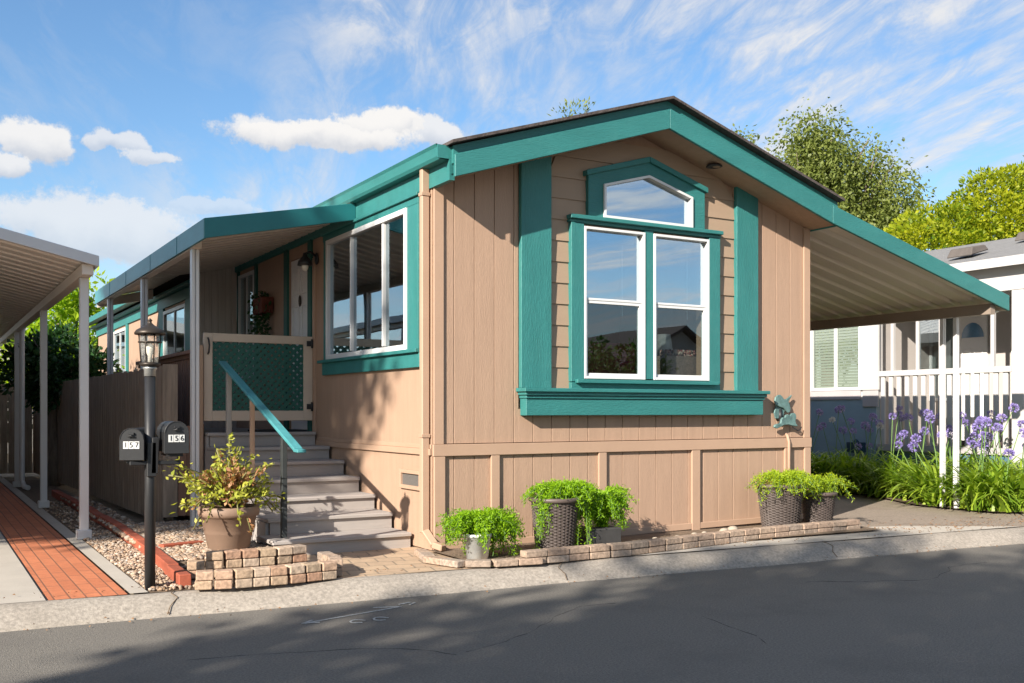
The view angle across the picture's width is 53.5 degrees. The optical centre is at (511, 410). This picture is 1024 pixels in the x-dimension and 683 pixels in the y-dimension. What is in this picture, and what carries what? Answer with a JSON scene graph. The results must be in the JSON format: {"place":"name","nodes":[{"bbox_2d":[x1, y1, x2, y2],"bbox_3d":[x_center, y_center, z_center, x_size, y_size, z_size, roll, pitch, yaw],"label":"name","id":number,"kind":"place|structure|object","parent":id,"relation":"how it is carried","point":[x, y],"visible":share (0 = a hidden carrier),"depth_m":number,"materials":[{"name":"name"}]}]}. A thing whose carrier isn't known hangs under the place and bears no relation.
{"place":"outdoors","nodes":[
{"label":"outdoors","id":0,"kind":"place"},
{"bbox_2d":[0,533,44,603],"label":"driveway","id":1,"kind":"structure","parent":0,"point":[16,580],"depth_m":7.28,"materials":[{"name":"concrete"}]},
{"bbox_2d":[0,384,33,473],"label":"wooden fence","id":2,"kind":"object","parent":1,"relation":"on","point":[7,434],"visible":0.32,"depth_m":19.17,"materials":[{"name":"brown wood"}]},
{"bbox_2d":[0,544,1023,682],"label":"road","id":3,"kind":"structure","parent":0,"point":[962,623],"depth_m":6.11,"materials":[{"name":"grey asphalt"}]},
{"bbox_2d":[301,602,415,623],"bbox_3d":[-0.917,1.347,6.709,0.372,0.003,0.956,0,0,39],"label":"road marking","id":4,"kind":"object","parent":3,"relation":"on","point":[307,622],"visible":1,"depth_m":6.62,"materials":[{"name":"grey asphalt"}]},
{"bbox_2d":[0,527,1023,631],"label":"kerb","id":5,"kind":"structure","parent":3,"relation":"on","point":[19,616],"depth_m":7.64,"materials":[{"name":"concrete"}]},
{"bbox_2d":[195,560,336,589],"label":"paver wall","id":6,"kind":"structure","parent":5,"relation":"on","point":[281,574],"depth_m":7.07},
{"bbox_2d":[167,541,836,613],"bbox_3d":[0.319,1.277,8.082,11.817,0.115,0.250,0,0,-27],"label":"kerb crack","id":7,"kind":"object","parent":5,"relation":"on","point":[558,567],"visible":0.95,"depth_m":8.01,"materials":[{"name":"grey concrete"}]},
{"bbox_2d":[4,516,1023,629],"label":"leaf litter","id":8,"kind":"object","parent":3,"relation":"on","point":[696,546],"visible":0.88,"depth_m":10.12,"materials":[{"name":"brown plant"}]},
{"bbox_2d":[191,562,984,659],"bbox_3d":[1.974,1.353,7.043,8.020,0.009,1.486,0,0,-30],"label":"road crack","id":9,"kind":"object","parent":3,"relation":"on","point":[529,632],"visible":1,"depth_m":5.84,"materials":[{"name":"grey asphalt"}]},
{"bbox_2d":[0,453,1023,597],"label":"yard","id":10,"kind":"structure","parent":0,"point":[136,518],"depth_m":12.31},
{"bbox_2d":[0,328,32,452],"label":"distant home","id":11,"kind":"object","parent":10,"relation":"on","point":[5,383],"visible":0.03,"depth_m":29.45,"materials":[{"name":"white paint"}]},
{"bbox_2d":[0,530,47,599],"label":"driveway joint","id":12,"kind":"object","parent":10,"relation":"on","point":[38,587],"visible":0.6,"depth_m":7.91,"materials":[{"name":"grey concrete"}]},
{"bbox_2d":[0,482,126,599],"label":"brick strip","id":13,"kind":"object","parent":10,"relation":"on","point":[57,565],"visible":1,"depth_m":8.47,"materials":[{"name":"red brick"}]},
{"bbox_2d":[0,267,134,407],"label":"lime tree","id":14,"kind":"object","parent":10,"relation":"on","point":[69,312],"visible":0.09,"depth_m":27.80,"materials":[{"name":"green plant"}]},
{"bbox_2d":[0,475,147,592],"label":"driveway edge strip","id":15,"kind":"object","parent":10,"relation":"on","point":[120,577],"visible":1,"depth_m":9.00,"materials":[{"name":"concrete"}]},
{"bbox_2d":[34,366,172,521],"bbox_3d":[-6.325,0.371,15.013,0.146,1.720,10.214,0,0,-32],"label":"wooden fence","id":16,"kind":"object","parent":10,"relation":"on","point":[116,405],"visible":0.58,"depth_m":13.08,"materials":[{"name":"brown wood"}]},
{"bbox_2d":[8,480,269,592],"bbox_3d":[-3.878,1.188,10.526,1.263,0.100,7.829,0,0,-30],"label":"gravel","id":17,"kind":"structure","parent":10,"relation":"on","point":[111,547],"depth_m":9.10,"materials":[{"name":"beige gravel"}]},
{"bbox_2d":[0,227,98,539],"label":"neighbour carport","id":18,"kind":"object","parent":17,"relation":"on","point":[40,278],"visible":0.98,"depth_m":10.87,"materials":[{"name":"white metal"}]},
{"bbox_2d":[0,320,123,485],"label":"dark shrub","id":19,"kind":"object","parent":17,"relation":"on","point":[62,365],"visible":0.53,"depth_m":16.60,"materials":[{"name":"green plant"}]},
{"bbox_2d":[52,490,190,587],"bbox_3d":[-4.378,1.179,10.845,0.186,0.106,8.732,0,0,-30],"label":"timber edging","id":20,"kind":"object","parent":17,"relation":"on","point":[171,568],"visible":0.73,"depth_m":8.89,"materials":[{"name":"wood"}]},
{"bbox_2d":[129,318,180,589],"bbox_3d":[-2.447,0.296,6.976,0.293,1.870,0.214,0,0,2],"label":"lamp post","id":21,"kind":"object","parent":17,"relation":"on","point":[151,462],"visible":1,"depth_m":6.95,"materials":[{"name":"black metal"}]},
{"bbox_2d":[119,427,155,462],"bbox_3d":[-2.606,0.235,7.082,0.161,0.243,0.480,0,0,-8],"label":"mailbox","id":22,"kind":"object","parent":21,"relation":"attached to","point":[131,444],"visible":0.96,"depth_m":6.87,"materials":[{"name":"black metal"}]},
{"bbox_2d":[119,428,144,459],"bbox_3d":[-2.575,0.224,6.869,0.161,0.221,0.050,0,0,-8],"label":"door","id":23,"kind":"structure","parent":22,"relation":"in","point":[131,441],"depth_m":6.87,"materials":[{"name":"black metal"}]},
{"bbox_2d":[156,421,188,456],"bbox_3d":[-2.371,0.190,7.085,0.161,0.243,0.480,0,0,-26],"label":"mailbox","id":24,"kind":"object","parent":21,"relation":"attached to","point":[173,436],"visible":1,"depth_m":6.90,"materials":[{"name":"black metal"}]},
{"bbox_2d":[164,421,188,453],"bbox_3d":[-2.276,0.179,6.892,0.161,0.221,0.050,0,0,-26],"label":"door","id":25,"kind":"structure","parent":24,"relation":"in","point":[176,434],"depth_m":6.89,"materials":[{"name":"black metal"}]},
{"bbox_2d":[158,540,203,547],"bbox_3d":[-2.850,1.181,8.751,0.085,0.099,0.398,0,0,39],"label":"timber edging","id":26,"kind":"object","parent":17,"relation":"on","point":[177,543],"visible":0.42,"depth_m":8.70,"materials":[{"name":"red wood"}]},
{"bbox_2d":[177,558,223,568],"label":"raised bed soil","id":27,"kind":"structure","parent":17,"relation":"on","point":[181,563],"depth_m":7.89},
{"bbox_2d":[163,432,288,550],"bbox_3d":[-2.361,0.678,8.523,0.912,1.006,0.892,0,0,4],"label":"potted plant","id":28,"kind":"object","parent":17,"relation":"on","point":[228,519],"visible":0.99,"depth_m":8.37,"materials":[{"name":"green plant"}]},
{"bbox_2d":[187,544,306,578],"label":"paver wall","id":29,"kind":"structure","parent":17,"relation":"on","point":[284,555],"depth_m":7.53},
{"bbox_2d":[136,350,189,518],"bbox_3d":[-4.165,0.264,12.181,0.120,1.835,3.190,0,0,-30],"label":"deck railing","id":30,"kind":"object","parent":10,"relation":"on","point":[181,359],"visible":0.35,"depth_m":11.28,"materials":[{"name":"brown wood"}]},
{"bbox_2d":[199,345,202,518],"bbox_3d":[-3.321,0.266,10.775,0.070,1.930,0.070,0,0,-30],"label":"gate post","id":31,"kind":"object","parent":10,"relation":"on","point":[200,409],"visible":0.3,"depth_m":10.75,"materials":[{"name":"beige wood"}]},
{"bbox_2d":[162,364,203,517],"bbox_3d":[-3.463,0.311,10.699,0.421,1.600,0.024,0,0,-30],"label":"wooden fence","id":32,"kind":"object","parent":31,"relation":"attached to","point":[174,491],"visible":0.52,"depth_m":10.63,"materials":[{"name":"brown wood"}]},
{"bbox_2d":[203,333,312,420],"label":"porch gate","id":33,"kind":"structure","parent":31,"relation":"attached to","point":[210,384],"depth_m":11.12,"materials":[{"name":"beige paint"}]},
{"bbox_2d":[204,428,411,554],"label":"entry steps","id":34,"kind":"structure","parent":10,"relation":"on","point":[330,506],"depth_m":9.64,"materials":[{"name":"grey paint"}]},
{"bbox_2d":[219,361,305,537],"bbox_3d":[-2.356,0.286,9.400,0.078,1.605,2.523,0,0,-30],"label":"handrail","id":35,"kind":"object","parent":34,"relation":"on","point":[279,428],"visible":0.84,"depth_m":9.28,"materials":[{"name":"teal paint"}]},
{"bbox_2d":[248,429,306,431],"bbox_3d":[-2.660,0.221,11.508,0.560,0.019,0.430,0,0,-30],"label":"doormat","id":36,"kind":"object","parent":34,"relation":"on","point":[272,430],"visible":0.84,"depth_m":11.38,"materials":[{"name":"rubber"}]},
{"bbox_2d":[304,546,493,578],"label":"walkway","id":37,"kind":"structure","parent":10,"relation":"on","point":[364,563],"depth_m":8.15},
{"bbox_2d":[317,551,342,575],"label":"paver wall","id":38,"kind":"structure","parent":37,"relation":"on","point":[326,556],"depth_m":7.63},
{"bbox_2d":[414,549,542,567],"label":"paver wall","id":39,"kind":"structure","parent":37,"relation":"on","point":[425,556],"depth_m":7.97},
{"bbox_2d":[89,96,844,550],"bbox_3d":[-2.844,-0.866,16.239,5.386,4.195,15.975,0,0,-30],"label":"manufactured home","id":40,"kind":"object","parent":10,"relation":"on","point":[451,308],"visible":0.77,"depth_m":9.88,"materials":[{"name":"beige paint"}]},
{"bbox_2d":[113,328,124,370],"bbox_3d":[-7.415,-0.939,19.241,0.060,1.200,1.340,0,0,-30],"label":"window","id":41,"kind":"structure","parent":40,"relation":"in","point":[119,335],"depth_m":19.31,"materials":[{"name":"white plastic"}]},
{"bbox_2d":[163,303,184,355],"bbox_3d":[-5.017,-0.839,15.135,0.060,1.400,1.510,0,0,-30],"label":"window","id":42,"kind":"structure","parent":40,"relation":"in","point":[174,310],"depth_m":15.21,"materials":[{"name":"white plastic"}]},
{"bbox_2d":[95,203,355,526],"bbox_3d":[-3.982,-0.421,12.885,1.514,3.364,6.941,0,0,-30],"label":"porch awning","id":43,"kind":"object","parent":40,"relation":"attached to","point":[212,243],"visible":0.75,"depth_m":10.64,"materials":[{"name":"teal metal"}]},
{"bbox_2d":[238,270,253,377],"bbox_3d":[-3.575,-1.159,13.759,0.070,1.420,0.760,0,0,-30],"label":"window","id":44,"kind":"structure","parent":40,"relation":"in","point":[249,274],"depth_m":14.03,"materials":[{"name":"white plastic"}]},
{"bbox_2d":[247,291,273,355],"bbox_3d":[-3.197,-1.087,12.895,0.251,0.862,0.699,0,0,-30],"label":"hanging planter","id":45,"kind":"object","parent":40,"relation":"attached to","point":[263,305],"visible":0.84,"depth_m":12.77,"materials":[{"name":"green plant"}]},
{"bbox_2d":[286,259,306,429],"bbox_3d":[-2.498,-0.784,11.892,0.133,2.021,0.726,0,0,-30],"label":"door","id":46,"kind":"structure","parent":40,"relation":"in","point":[298,276],"depth_m":11.95,"materials":[{"name":"white paint"}]},
{"bbox_2d":[326,208,406,358],"bbox_3d":[-1.456,-1.199,10.115,0.085,1.288,2.098,0,0,-30],"label":"window","id":47,"kind":"structure","parent":40,"relation":"in","point":[383,222],"depth_m":10.22,"materials":[{"name":"white plastic"}]},
{"bbox_2d":[584,226,644,379],"bbox_3d":[0.957,-1.021,9.766,0.720,1.435,0.137,0,0,-30],"label":"window","id":48,"kind":"structure","parent":40,"relation":"in","point":[614,259],"depth_m":9.77,"materials":[{"name":"glass"}]},
{"bbox_2d":[603,175,692,227],"bbox_3d":[1.321,-2.068,9.945,1.088,0.464,0.105,0,0,-30],"label":"window","id":49,"kind":"structure","parent":40,"relation":"in","point":[645,198],"depth_m":9.95,"materials":[{"name":"glass"}]},
{"bbox_2d":[653,234,708,380],"bbox_3d":[1.665,-1.021,10.180,0.710,1.435,0.137,0,0,-30],"label":"window","id":50,"kind":"structure","parent":40,"relation":"in","point":[680,264],"depth_m":10.18,"materials":[{"name":"glass"}]},
{"bbox_2d":[773,395,801,430],"bbox_3d":[2.941,0.022,10.868,0.433,0.391,0.075,0,0,-30],"label":"wall ornament","id":51,"kind":"object","parent":40,"relation":"attached to","point":[782,404],"depth_m":10.82,"materials":[{"name":"green metal"}]},
{"bbox_3d":[1.557,-0.019,10.613,0.580,0.500,0.430,0,0,-30],"label":"side table","id":52,"kind":"object","parent":40,"relation":"on","visible":0},
{"bbox_2d":[657,334,672,354],"bbox_3d":[1.583,-0.534,10.588,0.200,0.530,0.197,0,0,-30],"label":"table lamp","id":53,"kind":"object","parent":52,"relation":"on","point":[664,341],"visible":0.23,"depth_m":10.52,"materials":[{"name":"grey fabric"}]},
{"bbox_2d":[657,349,695,374],"bbox_3d":[1.708,-0.455,10.472,0.420,0.363,0.167,0,0,-30],"label":"berry basket","id":54,"kind":"object","parent":52,"relation":"on","point":[675,362],"visible":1,"depth_m":10.39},
{"bbox_2d":[548,96,597,117],"bbox_3d":[1.411,-3.214,24.979,2.506,9.110,1.743,0,0,-30],"label":"palm tuft tree","id":55,"kind":"object","parent":10,"relation":"on","point":[585,109],"visible":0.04,"depth_m":25.05,"materials":[{"name":"green plant"}]},
{"bbox_2d":[430,522,880,559],"bbox_3d":[1.567,1.201,9.553,4.750,0.001,0.930,0,0,-30],"label":"front bed","id":56,"kind":"object","parent":10,"relation":"on","point":[457,553],"visible":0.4,"depth_m":9.64,"materials":[{"name":"brown soil"}]},
{"bbox_2d":[436,506,528,558],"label":"potted fern","id":57,"kind":"object","parent":56,"relation":"on","point":[482,530],"visible":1,"depth_m":8.19,"materials":[{"name":"green plant"}]},
{"bbox_2d":[520,476,602,548],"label":"potted fern","id":58,"kind":"object","parent":56,"relation":"on","point":[556,505],"visible":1,"depth_m":8.68,"materials":[{"name":"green plant"}]},
{"bbox_2d":[575,483,638,544],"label":"potted fern","id":59,"kind":"object","parent":56,"relation":"on","point":[612,503],"visible":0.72,"depth_m":9.02,"materials":[{"name":"green plant"}]},
{"bbox_2d":[520,519,859,562],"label":"paver wall","id":60,"kind":"structure","parent":56,"relation":"on","point":[589,551],"depth_m":8.91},
{"bbox_2d":[727,526,737,529],"bbox_3d":[2.190,1.174,10.062,0.116,0.072,0.095,0,0,-30],"label":"stone","id":61,"kind":"object","parent":56,"relation":"on","point":[731,527],"visible":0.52,"depth_m":10.03,"materials":[{"name":"white stone"}]},
{"bbox_2d":[744,467,821,526],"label":"potted fern","id":62,"kind":"object","parent":56,"relation":"on","point":[780,496],"visible":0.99,"depth_m":10.13,"materials":[{"name":"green plant"}]},
{"bbox_2d":[802,471,859,522],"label":"potted fern","id":63,"kind":"object","parent":56,"relation":"on","point":[820,508],"visible":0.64,"depth_m":10.43,"materials":[{"name":"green plant"}]},
{"bbox_2d":[731,123,770,150],"bbox_3d":[6.770,-3.587,30.009,2.592,9.842,1.748,0,0,-13],"label":"garden tree","id":64,"kind":"object","parent":10,"relation":"on","point":[749,137],"visible":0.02,"depth_m":29.85,"materials":[{"name":"green plant"}]},
{"bbox_2d":[622,526,1018,556],"bbox_3d":[2.578,1.221,9.745,5.871,0.001,0.729,0,0,-27],"label":"kerb apron","id":65,"kind":"object","parent":10,"relation":"on","point":[850,535],"visible":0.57,"depth_m":9.87,"materials":[{"name":"concrete"}]},
{"bbox_2d":[765,97,936,385],"bbox_3d":[9.584,-3.879,30.042,5.700,10.428,4.321,0,0,-30],"label":"birch tree","id":66,"kind":"object","parent":10,"relation":"on","point":[879,207],"visible":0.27,"depth_m":29.45,"materials":[{"name":"green plant"}]},
{"bbox_2d":[810,232,1023,471],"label":"neighbour home","id":67,"kind":"object","parent":10,"relation":"on","point":[898,364],"visible":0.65,"depth_m":16.29,"materials":[{"name":"white wood"}]},
{"bbox_2d":[810,326,860,390],"bbox_3d":[5.472,-0.979,17.115,0.080,1.270,1.090,0,0,-30],"label":"window","id":68,"kind":"structure","parent":67,"relation":"in","point":[854,382],"depth_m":17.10,"materials":[{"name":"white plastic"}]},
{"bbox_2d":[846,439,865,452],"bbox_3d":[5.636,0.571,16.626,0.130,0.221,0.300,0,0,-30],"label":"utility box","id":69,"kind":"object","parent":67,"relation":"attached to","point":[863,448],"visible":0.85,"depth_m":16.58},
{"bbox_2d":[929,320,946,400],"bbox_3d":[7.179,-0.919,16.907,0.039,1.500,0.510,0,0,-30],"label":"porch post","id":70,"kind":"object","parent":67,"relation":"in","point":[930,321],"depth_m":17.09,"materials":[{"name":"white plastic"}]},
{"bbox_2d":[960,315,987,439],"bbox_3d":[7.461,-0.519,16.412,0.050,2.140,0.490,0,0,-30],"label":"door","id":71,"kind":"structure","parent":67,"relation":"in","point":[973,329],"depth_m":16.40,"materials":[{"name":"white paint"}]},
{"bbox_2d":[1011,304,1011,399],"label":"window","id":72,"kind":"structure","parent":67,"relation":"in","point":[1011,304],"depth_m":15.83,"materials":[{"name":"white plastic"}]},
{"bbox_2d":[861,493,1023,511],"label":"flower bed","id":73,"kind":"object","parent":10,"relation":"on","point":[906,501],"visible":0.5,"depth_m":13.32,"materials":[{"name":"brown soil"}]},
{"bbox_2d":[811,409,843,482],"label":"agapanthus","id":74,"kind":"object","parent":73,"relation":"on","point":[819,468],"visible":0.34,"depth_m":15.21,"materials":[{"name":"green plant"}]},
{"bbox_2d":[811,448,864,471],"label":"agapanthus","id":75,"kind":"object","parent":73,"relation":"on","point":[821,459],"visible":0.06,"depth_m":15.52,"materials":[{"name":"green plant"}]},
{"bbox_2d":[816,417,875,471],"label":"agapanthus","id":76,"kind":"object","parent":73,"relation":"on","point":[832,419],"visible":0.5,"depth_m":15.75,"materials":[{"name":"green plant"}]},
{"bbox_2d":[811,406,883,491],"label":"agapanthus","id":77,"kind":"object","parent":73,"relation":"on","point":[843,465],"visible":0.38,"depth_m":15.05,"materials":[{"name":"green plant"}]},
{"bbox_2d":[822,419,895,486],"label":"agapanthus","id":78,"kind":"object","parent":73,"relation":"on","point":[868,428],"visible":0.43,"depth_m":15.15,"materials":[{"name":"green plant"}]},
{"bbox_2d":[815,405,915,493],"bbox_3d":[5.148,0.553,14.912,1.728,1.299,1.660,0,0,-2],"label":"agapanthus","id":79,"kind":"object","parent":73,"relation":"on","point":[859,481],"visible":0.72,"depth_m":14.82,"materials":[{"name":"green plant"}]},
{"bbox_2d":[836,427,918,465],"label":"agapanthus","id":80,"kind":"object","parent":73,"relation":"on","point":[859,445],"visible":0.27,"depth_m":15.73,"materials":[{"name":"green plant"}]},
{"bbox_2d":[830,405,926,497],"bbox_3d":[5.406,0.555,14.215,1.614,1.294,1.717,0,0,-30],"label":"agapanthus","id":81,"kind":"object","parent":73,"relation":"on","point":[882,492],"visible":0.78,"depth_m":14.18,"materials":[{"name":"green plant"}]},
{"bbox_2d":[840,423,917,495],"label":"agapanthus","id":82,"kind":"object","parent":73,"relation":"on","point":[878,426],"visible":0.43,"depth_m":14.67,"materials":[{"name":"green plant"}]},
{"bbox_2d":[857,413,949,494],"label":"agapanthus","id":83,"kind":"object","parent":73,"relation":"on","point":[907,416],"visible":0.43,"depth_m":14.27,"materials":[{"name":"green plant"}]},
{"bbox_2d":[810,205,1008,508],"bbox_3d":[1.799,-0.478,16.373,3.012,3.379,11.425,0,0,-30],"label":"carport awning","id":84,"kind":"object","parent":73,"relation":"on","point":[863,273],"visible":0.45,"depth_m":12.42,"materials":[{"name":"beige metal"}]},
{"bbox_2d":[872,411,951,464],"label":"agapanthus","id":85,"kind":"object","parent":73,"relation":"on","point":[900,417],"visible":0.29,"depth_m":14.91,"materials":[{"name":"green plant"}]},
{"bbox_2d":[858,409,968,500],"bbox_3d":[5.512,0.584,13.718,1.694,1.237,1.853,0,0,25],"label":"agapanthus","id":86,"kind":"object","parent":73,"relation":"on","point":[896,480],"visible":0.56,"depth_m":13.82,"materials":[{"name":"green plant"}]},
{"bbox_2d":[876,428,973,507],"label":"agapanthus","id":87,"kind":"object","parent":73,"relation":"on","point":[919,500],"visible":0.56,"depth_m":13.29,"materials":[{"name":"green plant"}]},
{"bbox_2d":[872,413,984,507],"bbox_3d":[5.545,0.613,12.951,1.749,1.180,1.540,0,0,-30],"label":"agapanthus","id":88,"kind":"object","parent":73,"relation":"on","point":[928,498],"visible":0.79,"depth_m":12.89,"materials":[{"name":"green plant"}]},
{"bbox_2d":[888,431,980,489],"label":"agapanthus","id":89,"kind":"object","parent":73,"relation":"on","point":[938,434],"visible":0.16,"depth_m":13.97,"materials":[{"name":"green plant"}]},
{"bbox_2d":[888,408,985,467],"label":"agapanthus","id":90,"kind":"object","parent":73,"relation":"on","point":[921,414],"visible":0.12,"depth_m":14.60,"materials":[{"name":"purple plant"}]},
{"bbox_2d":[907,413,979,466],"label":"agapanthus","id":91,"kind":"object","parent":73,"relation":"on","point":[948,426],"visible":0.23,"depth_m":14.96,"materials":[{"name":"green plant"}]},
{"bbox_2d":[884,411,1007,489],"bbox_3d":[6.065,0.600,13.645,1.870,1.204,1.758,0,0,-30],"label":"agapanthus","id":92,"kind":"object","parent":73,"relation":"on","point":[961,419],"visible":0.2,"depth_m":13.61,"materials":[{"name":"green plant"}]},
{"bbox_2d":[903,416,1018,508],"bbox_3d":[5.778,0.631,12.726,1.698,1.143,1.643,0,0,17],"label":"agapanthus","id":93,"kind":"object","parent":73,"relation":"on","point":[981,440],"visible":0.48,"depth_m":12.71,"materials":[{"name":"green plant"}]},
{"bbox_2d":[912,417,1023,512],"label":"agapanthus","id":94,"kind":"object","parent":73,"relation":"on","point":[971,496],"visible":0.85,"depth_m":12.23,"materials":[{"name":"green plant"}]},
{"bbox_2d":[929,403,1020,503],"bbox_3d":[6.052,0.547,13.031,1.670,1.310,1.673,0,0,-30],"label":"agapanthus","id":95,"kind":"object","parent":73,"relation":"on","point":[1011,411],"visible":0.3,"depth_m":12.93,"materials":[{"name":"green plant"}]},
{"bbox_2d":[942,422,1023,511],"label":"agapanthus","id":96,"kind":"object","parent":73,"relation":"on","point":[999,502],"visible":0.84,"depth_m":12.13,"materials":[{"name":"green plant"}]},
{"bbox_2d":[948,419,1019,473],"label":"agapanthus","id":97,"kind":"object","parent":73,"relation":"on","point":[966,425],"visible":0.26,"depth_m":13.51,"materials":[{"name":"green plant"}]},
{"bbox_2d":[947,410,1023,468],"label":"agapanthus","id":98,"kind":"object","parent":73,"relation":"on","point":[975,433],"visible":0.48,"depth_m":14.32,"materials":[{"name":"green plant"}]},
{"bbox_2d":[951,419,1023,491],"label":"agapanthus","id":99,"kind":"object","parent":73,"relation":"on","point":[977,421],"visible":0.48,"depth_m":13.00,"materials":[{"name":"green plant"}]},
{"bbox_2d":[964,413,1019,470],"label":"agapanthus","id":100,"kind":"object","parent":73,"relation":"on","point":[1000,420],"visible":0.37,"depth_m":13.76,"materials":[{"name":"green plant"}]},
{"bbox_2d":[960,420,1023,470],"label":"agapanthus","id":101,"kind":"object","parent":73,"relation":"on","point":[1017,463],"visible":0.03,"depth_m":13.27,"materials":[{"name":"green plant"}]},
{"bbox_2d":[971,450,1023,502],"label":"agapanthus","id":102,"kind":"object","parent":73,"relation":"on","point":[1009,472],"visible":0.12,"depth_m":12.49,"materials":[{"name":"green plant"}]},
{"bbox_2d":[1003,457,1023,506],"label":"agapanthus","id":103,"kind":"object","parent":73,"relation":"on","point":[1017,479],"visible":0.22,"depth_m":12.20,"materials":[{"name":"green plant"}]},
{"bbox_2d":[1015,428,1023,459],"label":"agapanthus","id":104,"kind":"object","parent":73,"relation":"on","point":[1022,431],"visible":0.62,"depth_m":12.70,"materials":[{"name":"purple plant"}]},
{"bbox_2d":[0,0,1023,385],"label":"sky","id":105,"kind":"structure","parent":0,"point":[126,125],"materials":[{"name":"blue"}]},
{"bbox_2d":[812,448,857,462],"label":"agapanthus","id":106,"kind":"object","parent":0,"point":[836,455],"visible":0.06,"depth_m":16.24,"materials":[{"name":"green plant"}]},
{"bbox_2d":[833,493,1023,534],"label":"driveway","id":107,"kind":"structure","parent":0,"point":[866,510],"depth_m":12.01,"materials":[{"name":"concrete"}]},
{"label":"ground","id":108,"kind":"structure","parent":0,"visible":0},
{"bbox_2d":[883,155,1023,251],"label":"yellow green tree","id":109,"kind":"object","parent":108,"relation":"on","point":[969,224],"visible":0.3,"depth_m":21.45,"materials":[{"name":"green plant"}]}
]}

